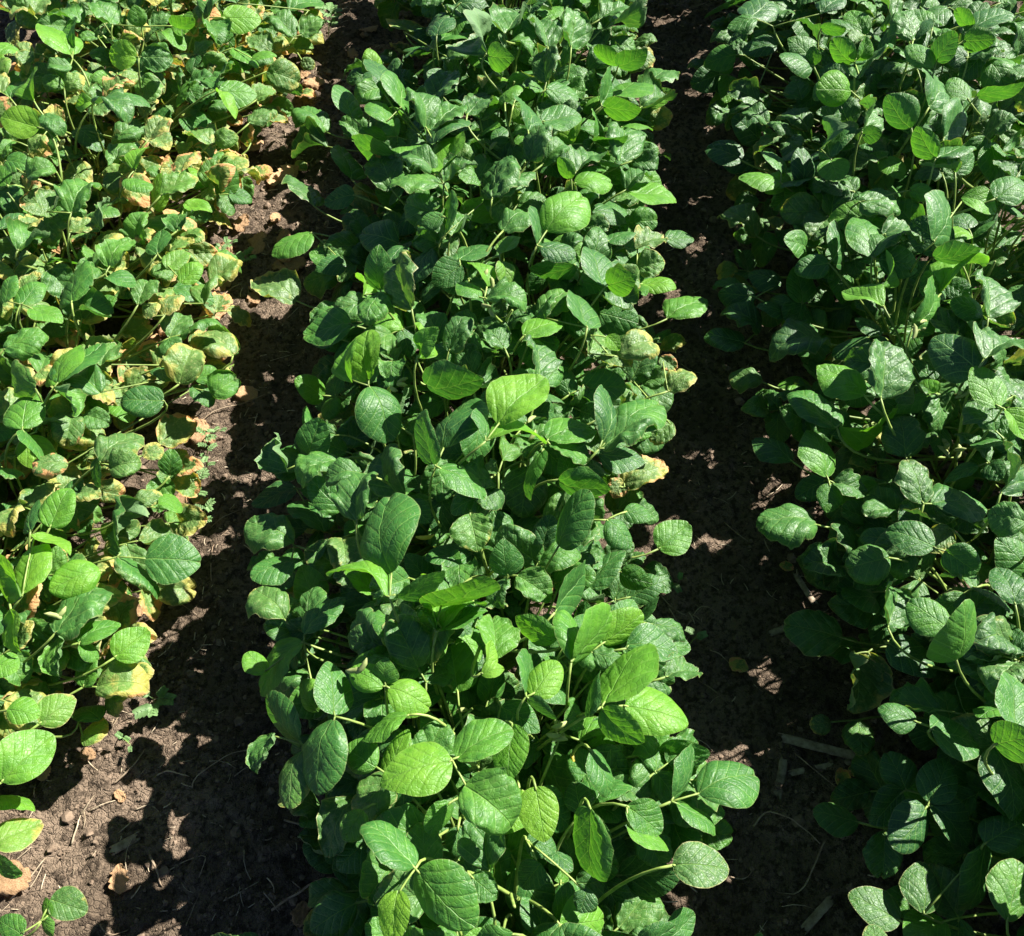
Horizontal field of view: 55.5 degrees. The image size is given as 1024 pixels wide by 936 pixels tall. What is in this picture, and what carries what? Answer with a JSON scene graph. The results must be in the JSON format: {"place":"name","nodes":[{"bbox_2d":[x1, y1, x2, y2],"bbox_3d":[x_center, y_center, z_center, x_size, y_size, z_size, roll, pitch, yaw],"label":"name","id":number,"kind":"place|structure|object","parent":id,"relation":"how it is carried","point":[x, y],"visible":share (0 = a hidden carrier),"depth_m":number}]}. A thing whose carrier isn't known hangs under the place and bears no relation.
{"place":"outdoors","nodes":[
{"label":"outdoors","id":0,"kind":"place"},
{"bbox_2d":[0,0,1023,935],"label":"soil","id":1,"kind":"structure","parent":0,"point":[746,616],"depth_m":1.46},
{"bbox_2d":[0,860,30,896],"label":"fallen leaf","id":2,"kind":"object","parent":1,"relation":"on","point":[8,886],"visible":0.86,"depth_m":1.25},
{"bbox_2d":[0,795,43,878],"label":"soybean plant","id":3,"kind":"object","parent":1,"relation":"on","point":[18,834],"visible":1,"depth_m":1.17},
{"bbox_2d":[0,613,76,784],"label":"soybean plant","id":4,"kind":"object","parent":1,"relation":"on","point":[26,755],"visible":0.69,"depth_m":1.16},
{"bbox_2d":[36,766,50,780],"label":"fallen leaf","id":5,"kind":"object","parent":1,"relation":"on","point":[43,775],"visible":0.66,"depth_m":1.33},
{"bbox_2d":[0,886,87,935],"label":"soybean plant","id":6,"kind":"object","parent":1,"relation":"on","point":[67,903],"visible":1,"depth_m":1.15},
{"bbox_2d":[41,92,57,101],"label":"fallen leaf","id":7,"kind":"object","parent":1,"relation":"on","point":[50,94],"visible":0.09,"depth_m":2.12},
{"bbox_2d":[0,570,153,745],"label":"soybean plant","id":8,"kind":"object","parent":1,"relation":"on","point":[83,624],"visible":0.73,"depth_m":1.24},
{"bbox_2d":[80,747,96,760],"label":"fallen leaf","id":9,"kind":"object","parent":1,"relation":"on","point":[87,753],"visible":1,"depth_m":1.35},
{"bbox_2d":[0,484,200,686],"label":"soybean plant","id":10,"kind":"object","parent":1,"relation":"on","point":[163,568],"visible":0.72,"depth_m":1.28},
{"bbox_2d":[0,387,207,604],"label":"soybean plant","id":11,"kind":"object","parent":1,"relation":"on","point":[84,479],"visible":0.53,"depth_m":1.37},
{"bbox_2d":[0,260,237,502],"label":"soybean plant","id":12,"kind":"object","parent":1,"relation":"on","point":[175,359],"visible":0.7,"depth_m":1.50},
{"bbox_2d":[108,863,129,893],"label":"fallen leaf","id":13,"kind":"object","parent":1,"relation":"on","point":[119,879],"visible":1,"depth_m":1.26},
{"bbox_2d":[113,789,125,802],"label":"fallen leaf","id":14,"kind":"object","parent":1,"relation":"on","point":[119,795],"visible":1,"depth_m":1.32},
{"bbox_2d":[0,303,240,550],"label":"soybean plant","id":15,"kind":"object","parent":1,"relation":"on","point":[55,368],"visible":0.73,"depth_m":1.44},
{"bbox_2d":[0,151,242,334],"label":"soybean plant","id":16,"kind":"object","parent":1,"relation":"on","point":[71,196],"visible":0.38,"depth_m":1.62},
{"bbox_2d":[114,731,131,751],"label":"weed","id":17,"kind":"object","parent":1,"relation":"on","point":[118,735],"visible":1,"depth_m":1.34},
{"bbox_2d":[109,831,139,855],"bbox_3d":[-0.514,0.498,1.291,0.038,0.008,0.032,0,57,0],"label":"stalk piece","id":18,"kind":"object","parent":1,"relation":"on","point":[120,846],"visible":1,"depth_m":1.29},
{"bbox_2d":[0,196,251,391],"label":"soybean plant","id":19,"kind":"object","parent":1,"relation":"on","point":[24,232],"visible":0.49,"depth_m":1.58},
{"bbox_2d":[113,749,144,784],"bbox_3d":[-0.530,0.411,1.344,0.035,0.009,0.050,0,57,0],"label":"root","id":20,"kind":"object","parent":1,"relation":"on","point":[118,779],"visible":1,"depth_m":1.34},
{"bbox_2d":[0,104,260,281],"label":"soybean plant","id":21,"kind":"object","parent":1,"relation":"on","point":[26,122],"visible":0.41,"depth_m":1.67},
{"bbox_2d":[0,58,272,224],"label":"soybean plant","id":22,"kind":"object","parent":1,"relation":"on","point":[106,98],"visible":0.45,"depth_m":1.78},
{"bbox_2d":[0,17,275,183],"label":"soybean plant","id":23,"kind":"object","parent":1,"relation":"on","point":[182,85],"visible":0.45,"depth_m":1.81},
{"bbox_2d":[137,597,143,615],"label":"fallen leaf","id":24,"kind":"object","parent":1,"relation":"on","point":[139,612],"visible":0.28,"depth_m":1.47},
{"bbox_2d":[140,333,160,345],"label":"fallen leaf","id":25,"kind":"object","parent":1,"relation":"on","point":[155,337],"visible":0.45,"depth_m":1.75},
{"bbox_2d":[0,0,302,169],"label":"soybean plant","id":26,"kind":"object","parent":1,"relation":"on","point":[281,75],"visible":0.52,"depth_m":1.90},
{"bbox_2d":[132,685,176,719],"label":"weed","id":27,"kind":"object","parent":1,"relation":"on","point":[148,710],"visible":0.86,"depth_m":1.37},
{"bbox_2d":[148,854,161,886],"bbox_3d":[-0.467,0.526,1.273,0.024,0.013,0.040,0,57,0],"label":"root","id":28,"kind":"object","parent":1,"relation":"on","point":[152,861],"visible":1,"depth_m":1.27},
{"bbox_2d":[156,320,165,335],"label":"fallen leaf","id":29,"kind":"object","parent":1,"relation":"on","point":[159,330],"visible":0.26,"depth_m":1.76},
{"bbox_2d":[0,0,323,79],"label":"soybean plant","id":30,"kind":"object","parent":1,"relation":"on","point":[12,28],"visible":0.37,"depth_m":2.12},
{"bbox_2d":[21,0,302,42],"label":"soybean plant","id":31,"kind":"object","parent":1,"relation":"on","point":[179,5],"visible":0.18,"depth_m":2.16},
{"bbox_2d":[0,0,324,127],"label":"soybean plant","id":32,"kind":"object","parent":1,"relation":"on","point":[286,24],"visible":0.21,"depth_m":2.01},
{"bbox_2d":[156,770,189,776],"bbox_3d":[-0.467,0.421,1.339,0.047,0.011,0.008,0,57,0],"label":"root","id":33,"kind":"object","parent":1,"relation":"on","point":[158,774],"visible":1,"depth_m":1.34},
{"bbox_2d":[175,493,187,502],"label":"fallen leaf","id":34,"kind":"object","parent":1,"relation":"on","point":[180,497],"visible":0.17,"depth_m":1.59},
{"bbox_2d":[190,416,209,430],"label":"fallen leaf","id":35,"kind":"object","parent":1,"relation":"on","point":[203,424],"visible":0.61,"depth_m":1.65},
{"bbox_2d":[191,493,208,504],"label":"fallen leaf","id":36,"kind":"object","parent":1,"relation":"on","point":[201,500],"visible":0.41,"depth_m":1.58},
{"bbox_2d":[189,431,215,444],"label":"fallen leaf","id":37,"kind":"object","parent":1,"relation":"on","point":[196,437],"visible":0.56,"depth_m":1.63},
{"bbox_2d":[196,459,209,499],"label":"weed","id":38,"kind":"object","parent":1,"relation":"on","point":[203,474],"visible":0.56,"depth_m":1.54},
{"bbox_2d":[195,498,215,532],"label":"weed","id":39,"kind":"object","parent":1,"relation":"on","point":[208,507],"visible":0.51,"depth_m":1.52},
{"bbox_2d":[162,0,249,14],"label":"soybean plant","id":40,"kind":"object","parent":1,"relation":"on","point":[185,11],"visible":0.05,"depth_m":2.20},
{"bbox_2d":[197,442,217,472],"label":"weed","id":41,"kind":"object","parent":1,"relation":"on","point":[205,457],"visible":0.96,"depth_m":1.58},
{"bbox_2d":[196,426,226,441],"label":"weed","id":42,"kind":"object","parent":1,"relation":"on","point":[207,436],"visible":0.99,"depth_m":1.60},
{"bbox_2d":[199,308,226,319],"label":"fallen leaf","id":43,"kind":"object","parent":1,"relation":"on","point":[218,315],"visible":0.45,"depth_m":1.79},
{"bbox_2d":[191,750,246,787],"bbox_3d":[-0.399,0.415,1.343,0.078,0.008,0.054,0,57,0],"label":"root","id":44,"kind":"object","parent":1,"relation":"on","point":[211,765],"visible":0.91,"depth_m":1.34},
{"bbox_2d":[212,281,231,291],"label":"fallen leaf","id":45,"kind":"object","parent":1,"relation":"on","point":[224,286],"visible":0.34,"depth_m":1.84},
{"bbox_2d":[212,237,237,250],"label":"weed","id":46,"kind":"object","parent":1,"relation":"on","point":[224,246],"visible":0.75,"depth_m":1.85},
{"bbox_2d":[218,242,234,254],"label":"fallen leaf","id":47,"kind":"object","parent":1,"relation":"on","point":[229,249],"visible":0.19,"depth_m":1.89},
{"bbox_2d":[232,214,249,231],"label":"fallen leaf","id":48,"kind":"object","parent":1,"relation":"on","point":[241,222],"visible":1,"depth_m":1.92},
{"bbox_2d":[235,385,257,401],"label":"fallen leaf","id":49,"kind":"object","parent":1,"relation":"on","point":[245,393],"visible":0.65,"depth_m":1.70},
{"bbox_2d":[236,246,256,264],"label":"weed","id":50,"kind":"object","parent":1,"relation":"on","point":[240,255],"visible":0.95,"depth_m":1.83},
{"bbox_2d":[241,140,263,151],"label":"fallen leaf","id":51,"kind":"object","parent":1,"relation":"on","point":[257,146],"visible":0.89,"depth_m":2.05},
{"bbox_2d":[247,292,259,303],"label":"fallen leaf","id":52,"kind":"object","parent":1,"relation":"on","point":[253,297],"visible":1,"depth_m":1.82},
{"bbox_2d":[248,230,266,254],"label":"fallen leaf","id":53,"kind":"object","parent":1,"relation":"on","point":[257,243],"visible":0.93,"depth_m":1.90},
{"bbox_2d":[266,173,279,185],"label":"fallen leaf","id":54,"kind":"object","parent":1,"relation":"on","point":[273,179],"visible":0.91,"depth_m":2.00},
{"bbox_2d":[269,212,280,221],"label":"fallen leaf","id":55,"kind":"object","parent":1,"relation":"on","point":[275,216],"visible":1,"depth_m":1.92},
{"bbox_2d":[272,259,282,268],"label":"fallen leaf","id":56,"kind":"object","parent":1,"relation":"on","point":[276,264],"visible":0.93,"depth_m":1.87},
{"bbox_2d":[276,228,289,241],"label":"fallen leaf","id":57,"kind":"object","parent":1,"relation":"on","point":[285,232],"visible":0.56,"depth_m":1.91},
{"bbox_2d":[276,164,294,181],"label":"fallen leaf","id":58,"kind":"object","parent":1,"relation":"on","point":[282,172],"visible":0.79,"depth_m":2.00},
{"bbox_2d":[284,256,306,270],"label":"fallen leaf","id":59,"kind":"object","parent":1,"relation":"on","point":[297,262],"visible":0.91,"depth_m":1.87},
{"bbox_2d":[290,900,309,927],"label":"fallen leaf","id":60,"kind":"object","parent":1,"relation":"on","point":[299,913],"visible":0.94,"depth_m":1.24},
{"bbox_2d":[295,160,307,170],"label":"fallen leaf","id":61,"kind":"object","parent":1,"relation":"on","point":[303,165],"visible":1,"depth_m":2.02},
{"bbox_2d":[271,877,336,910],"bbox_3d":[-0.262,0.549,1.255,0.096,0.018,0.039,0,57,0],"label":"root","id":62,"kind":"object","parent":1,"relation":"on","point":[288,898],"visible":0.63,"depth_m":1.25},
{"bbox_2d":[300,70,310,77],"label":"fallen leaf","id":63,"kind":"object","parent":1,"relation":"on","point":[303,74],"visible":0.56,"depth_m":2.19},
{"bbox_2d":[295,88,316,97],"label":"fallen leaf","id":64,"kind":"object","parent":1,"relation":"on","point":[309,92],"visible":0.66,"depth_m":2.14},
{"bbox_2d":[302,77,324,89],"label":"fallen leaf","id":65,"kind":"object","parent":1,"relation":"on","point":[315,82],"visible":1,"depth_m":2.17},
{"bbox_2d":[315,2,341,35],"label":"weed","id":66,"kind":"object","parent":1,"relation":"on","point":[331,7],"visible":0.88,"depth_m":2.22},
{"bbox_2d":[347,48,358,58],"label":"fallen leaf","id":67,"kind":"object","parent":1,"relation":"on","point":[352,52],"visible":0.96,"depth_m":2.23},
{"bbox_2d":[359,25,377,31],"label":"fallen leaf","id":68,"kind":"object","parent":1,"relation":"on","point":[371,28],"visible":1,"depth_m":2.28},
{"bbox_2d":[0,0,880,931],"bbox_3d":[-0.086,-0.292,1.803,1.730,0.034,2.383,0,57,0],"label":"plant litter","id":69,"kind":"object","parent":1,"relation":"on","point":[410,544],"visible":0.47,"depth_m":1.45},
{"bbox_2d":[211,819,674,935],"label":"soybean plant","id":70,"kind":"object","parent":1,"relation":"on","point":[478,849],"visible":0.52,"depth_m":1.00},
{"bbox_2d":[250,124,676,367],"bbox_3d":[-0.080,-0.363,1.630,0.736,0.382,0.379,0,57,0],"label":"soybean plant","id":71,"kind":"object","parent":1,"relation":"on","point":[453,160],"visible":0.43,"depth_m":1.55},
{"bbox_2d":[244,435,690,739],"bbox_3d":[-0.068,0.182,1.277,0.597,0.381,0.408,0,57,0],"label":"soybean plant","id":72,"kind":"object","parent":1,"relation":"on","point":[285,587],"visible":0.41,"depth_m":1.23},
{"bbox_2d":[291,0,646,139],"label":"soybean plant","id":73,"kind":"object","parent":1,"relation":"on","point":[607,13],"visible":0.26,"depth_m":1.84},
{"bbox_2d":[242,492,702,841],"bbox_3d":[-0.051,0.247,1.196,0.547,0.445,0.401,0,57,0],"label":"soybean plant","id":74,"kind":"object","parent":1,"relation":"on","point":[375,573],"visible":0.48,"depth_m":1.14},
{"bbox_2d":[254,343,691,607],"bbox_3d":[-0.056,0.035,1.348,0.622,0.420,0.374,0,57,0],"label":"soybean plant","id":75,"kind":"object","parent":1,"relation":"on","point":[516,398],"visible":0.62,"depth_m":1.27},
{"bbox_2d":[251,288,696,579],"bbox_3d":[-0.061,-0.041,1.409,0.655,0.403,0.382,0,57,0],"label":"soybean plant","id":76,"kind":"object","parent":1,"relation":"on","point":[378,413],"visible":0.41,"depth_m":1.34},
{"bbox_2d":[374,0,585,11],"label":"soybean plant","id":77,"kind":"object","parent":1,"relation":"on","point":[376,2],"visible":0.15,"depth_m":2.23},
{"bbox_2d":[291,1,679,195],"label":"soybean plant","id":78,"kind":"object","parent":1,"relation":"on","point":[622,52],"visible":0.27,"depth_m":1.79},
{"bbox_2d":[281,83,693,300],"bbox_3d":[-0.043,-0.477,1.693,0.750,0.402,0.390,0,57,0],"label":"soybean plant","id":79,"kind":"object","parent":1,"relation":"on","point":[437,119],"visible":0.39,"depth_m":1.62},
{"bbox_2d":[245,598,732,932],"bbox_3d":[-0.018,0.350,1.161,0.569,0.392,0.395,0,57,0],"label":"soybean plant","id":80,"kind":"object","parent":1,"relation":"on","point":[489,801],"visible":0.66,"depth_m":1.07},
{"bbox_2d":[294,246,689,464],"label":"soybean plant","id":81,"kind":"object","parent":1,"relation":"on","point":[634,353],"visible":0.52,"depth_m":1.40},
{"bbox_2d":[330,5,661,231],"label":"soybean plant","id":82,"kind":"object","parent":1,"relation":"on","point":[387,125],"visible":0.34,"depth_m":1.69},
{"bbox_2d":[343,0,656,88],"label":"soybean plant","id":83,"kind":"object","parent":1,"relation":"on","point":[552,9],"visible":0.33,"depth_m":1.90},
{"bbox_2d":[378,0,627,18],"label":"soybean plant","id":84,"kind":"object","parent":1,"relation":"on","point":[416,9],"visible":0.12,"depth_m":2.14},
{"bbox_2d":[310,181,707,400],"bbox_3d":[-0.005,-0.264,1.544,0.668,0.418,0.375,0,57,0],"label":"soybean plant","id":85,"kind":"object","parent":1,"relation":"on","point":[553,218],"visible":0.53,"depth_m":1.47},
{"bbox_2d":[377,0,653,68],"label":"soybean plant","id":86,"kind":"object","parent":1,"relation":"on","point":[388,9],"visible":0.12,"depth_m":2.13},
{"bbox_2d":[277,697,762,935],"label":"soybean plant","id":87,"kind":"object","parent":1,"relation":"on","point":[451,895],"visible":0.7,"depth_m":1.04},
{"bbox_2d":[673,572,682,592],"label":"weed","id":88,"kind":"object","parent":1,"relation":"on","point":[677,587],"visible":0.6,"depth_m":1.47},
{"bbox_2d":[685,626,707,643],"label":"weed","id":89,"kind":"object","parent":1,"relation":"on","point":[700,635],"visible":0.97,"depth_m":1.43},
{"bbox_2d":[729,657,747,671],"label":"fallen leaf","id":90,"kind":"object","parent":1,"relation":"on","point":[738,664],"visible":1,"depth_m":1.43},
{"bbox_2d":[766,625,783,636],"bbox_3d":[0.402,0.243,1.463,0.038,0.011,0.019,0,57,0],"label":"stalk piece","id":91,"kind":"object","parent":1,"relation":"on","point":[776,631],"visible":0.62,"depth_m":1.46},
{"bbox_2d":[773,756,788,800],"bbox_3d":[0.371,0.427,1.340,0.027,0.008,0.060,0,57,0],"label":"stalk piece","id":92,"kind":"object","parent":1,"relation":"on","point":[782,770],"visible":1,"depth_m":1.34},
{"bbox_2d":[753,811,819,843],"bbox_3d":[0.366,0.482,1.304,0.084,0.015,0.045,0,57,0],"label":"root","id":93,"kind":"object","parent":1,"relation":"on","point":[758,819],"visible":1,"depth_m":1.31},
{"bbox_2d":[779,561,793,570],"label":"fallen leaf","id":94,"kind":"object","parent":1,"relation":"on","point":[786,566],"visible":1,"depth_m":1.51},
{"bbox_2d":[777,840,825,894],"bbox_3d":[0.381,0.523,1.276,0.072,0.015,0.066,0,57,0],"label":"root","id":95,"kind":"object","parent":1,"relation":"on","point":[821,848],"visible":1,"depth_m":1.27},
{"bbox_2d":[793,573,817,603],"bbox_3d":[0.450,0.184,1.492,0.028,0.011,0.059,0,57,0],"label":"stalk piece","id":96,"kind":"object","parent":1,"relation":"on","point":[804,588],"visible":1,"depth_m":1.49},
{"bbox_2d":[778,733,855,759],"bbox_3d":[0.429,0.389,1.360,0.108,0.003,0.040,0,57,0],"label":"stalk piece","id":97,"kind":"object","parent":1,"relation":"on","point":[818,746],"visible":0.93,"depth_m":1.36},
{"bbox_2d":[801,895,834,934],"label":"stalk piece","id":98,"kind":"object","parent":1,"relation":"on","point":[817,914],"visible":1,"depth_m":1.24},
{"bbox_2d":[788,759,851,775],"bbox_3d":[0.429,0.415,1.350,0.096,0.003,0.025,0,57,0],"label":"stalk piece","id":99,"kind":"object","parent":1,"relation":"on","point":[797,771],"visible":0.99,"depth_m":1.35},
{"bbox_2d":[835,767,850,784],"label":"fallen leaf","id":100,"kind":"object","parent":1,"relation":"on","point":[841,774],"visible":0.73,"depth_m":1.33},
{"bbox_2d":[687,0,1023,128],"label":"soybean plant","id":101,"kind":"object","parent":1,"relation":"on","point":[714,68],"visible":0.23,"depth_m":1.93},
{"bbox_2d":[750,0,973,58],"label":"soybean plant","id":102,"kind":"object","parent":1,"relation":"on","point":[884,7],"visible":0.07,"depth_m":2.05},
{"bbox_2d":[704,137,1023,413],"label":"soybean plant","id":103,"kind":"object","parent":1,"relation":"on","point":[802,209],"visible":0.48,"depth_m":1.54},
{"bbox_2d":[704,0,1023,89],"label":"soybean plant","id":104,"kind":"object","parent":1,"relation":"on","point":[722,33],"visible":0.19,"depth_m":1.91},
{"bbox_2d":[705,0,1023,207],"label":"soybean plant","id":105,"kind":"object","parent":1,"relation":"on","point":[801,60],"visible":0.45,"depth_m":1.69},
{"bbox_2d":[712,89,1023,351],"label":"soybean plant","id":106,"kind":"object","parent":1,"relation":"on","point":[901,110],"visible":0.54,"depth_m":1.58},
{"bbox_2d":[724,0,1023,175],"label":"soybean plant","id":107,"kind":"object","parent":1,"relation":"on","point":[857,24],"visible":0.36,"depth_m":1.78},
{"bbox_2d":[728,186,1023,442],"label":"soybean plant","id":108,"kind":"object","parent":1,"relation":"on","point":[870,242],"visible":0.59,"depth_m":1.44},
{"bbox_2d":[733,28,1023,266],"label":"soybean plant","id":109,"kind":"object","parent":1,"relation":"on","point":[833,87],"visible":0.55,"depth_m":1.58},
{"bbox_2d":[752,306,1023,592],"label":"soybean plant","id":110,"kind":"object","parent":1,"relation":"on","point":[960,351],"visible":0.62,"depth_m":1.30},
{"bbox_2d":[756,400,1023,694],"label":"soybean plant","id":111,"kind":"object","parent":1,"relation":"on","point":[853,575],"visible":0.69,"depth_m":1.23},
{"bbox_2d":[775,248,1023,508],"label":"soybean plant","id":112,"kind":"object","parent":1,"relation":"on","point":[850,387],"visible":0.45,"depth_m":1.35},
{"bbox_2d":[783,499,1023,718],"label":"soybean plant","id":113,"kind":"object","parent":1,"relation":"on","point":[912,604],"visible":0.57,"depth_m":1.21},
{"bbox_2d":[809,599,1023,873],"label":"soybean plant","id":114,"kind":"object","parent":1,"relation":"on","point":[991,779],"visible":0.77,"depth_m":1.10},
{"bbox_2d":[813,713,1023,935],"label":"soybean plant","id":115,"kind":"object","parent":1,"relation":"on","point":[938,807],"visible":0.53,"depth_m":1.10},
{"bbox_2d":[848,840,1023,935],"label":"soybean plant","id":116,"kind":"object","parent":1,"relation":"on","point":[979,874],"visible":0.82,"depth_m":1.07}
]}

